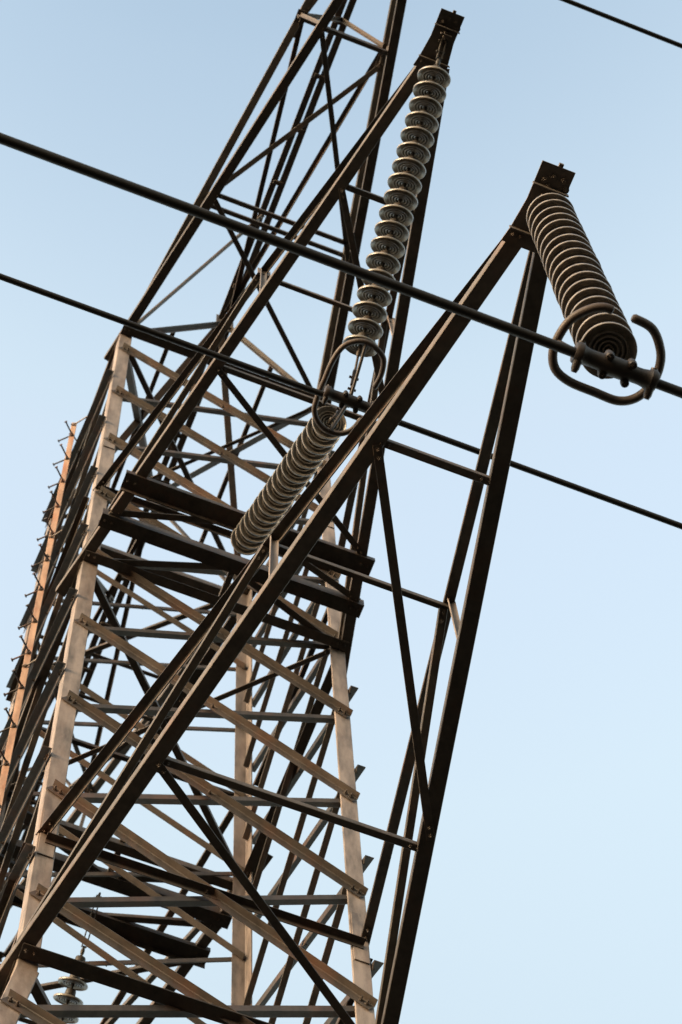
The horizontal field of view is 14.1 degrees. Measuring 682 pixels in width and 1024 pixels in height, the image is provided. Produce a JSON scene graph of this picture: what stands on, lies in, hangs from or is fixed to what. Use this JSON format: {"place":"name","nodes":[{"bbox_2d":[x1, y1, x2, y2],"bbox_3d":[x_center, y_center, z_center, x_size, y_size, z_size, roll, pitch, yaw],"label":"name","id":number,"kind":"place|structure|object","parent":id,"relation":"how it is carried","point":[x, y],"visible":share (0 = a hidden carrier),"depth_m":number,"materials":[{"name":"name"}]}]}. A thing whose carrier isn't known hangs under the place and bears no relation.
{"place":"outdoors","nodes":[
{"label":"outdoors","id":0,"kind":"place"},
{"bbox_2d":[0,0,681,1023],"label":"sky","id":1,"kind":"structure","parent":0,"point":[553,894],"materials":[{"name":"blue"}]},
{"bbox_3d":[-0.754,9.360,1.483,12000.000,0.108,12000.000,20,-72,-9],"label":"ground","id":2,"kind":"structure","parent":0,"visible":0},
{"bbox_2d":[0,0,575,1023],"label":"transmission tower","id":3,"kind":"structure","parent":2,"relation":"on","point":[174,700],"depth_m":21.40,"materials":[{"name":"metal"}]},
{"bbox_2d":[53,892,101,1023],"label":"insulator string","id":4,"kind":"object","parent":3,"relation":"hanging from","point":[72,984],"visible":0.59,"depth_m":22.82,"materials":[{"name":"grey ceramic"}]},
{"bbox_2d":[231,406,346,554],"bbox_3d":[-0.444,-0.174,20.955,0.260,2.853,0.260,20,-115,-9],"label":"insulator string","id":5,"kind":"object","parent":3,"relation":"hanging from","point":[310,449],"visible":0.98,"depth_m":20.66,"materials":[{"name":"grey ceramic"}]},
{"bbox_2d":[343,37,450,356],"bbox_3d":[0.456,-2.360,20.251,0.260,2.983,0.260,20,-30,-9],"label":"insulator string","id":6,"kind":"object","parent":3,"relation":"hanging from","point":[405,186],"visible":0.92,"depth_m":20.18,"materials":[{"name":"grey ceramic"}]},
{"bbox_2d":[312,338,386,436],"bbox_3d":[0.056,-0.848,19.377,0.402,0.460,0.747,20,-72,-9],"label":"suspension clamp","id":7,"kind":"object","parent":6,"relation":"hanging from","point":[345,399],"visible":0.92,"depth_m":19.35,"materials":[{"name":"metal"}]},
{"bbox_2d":[0,273,681,529],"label":"power line","id":8,"kind":"object","parent":7,"relation":"attached to","point":[306,388],"visible":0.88,"depth_m":19.16,"materials":[{"name":"metal"}]},
{"bbox_2d":[526,193,636,378],"bbox_3d":[1.131,-1.154,13.333,0.260,2.833,0.260,20,-72,-9],"label":"insulator string","id":9,"kind":"object","parent":3,"relation":"hanging from","point":[576,276],"visible":0.91,"depth_m":13.01,"materials":[{"name":"grey ceramic"}]},
{"bbox_2d":[548,303,665,405],"bbox_3d":[1.169,-0.640,11.866,0.512,0.337,0.414,20,-72,-9],"label":"suspension clamp","id":10,"kind":"object","parent":9,"relation":"hanging from","point":[609,363],"visible":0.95,"depth_m":11.92,"materials":[{"name":"metal"}]},
{"bbox_2d":[0,133,681,397],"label":"power line","id":11,"kind":"object","parent":10,"relation":"attached to","point":[283,243],"visible":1,"depth_m":11.51,"materials":[{"name":"metal"}]},
{"bbox_2d":[560,0,681,48],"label":"power line","id":12,"kind":"object","parent":3,"relation":"attached to","point":[625,23],"visible":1,"depth_m":24.03,"materials":[{"name":"metal"}]}
]}

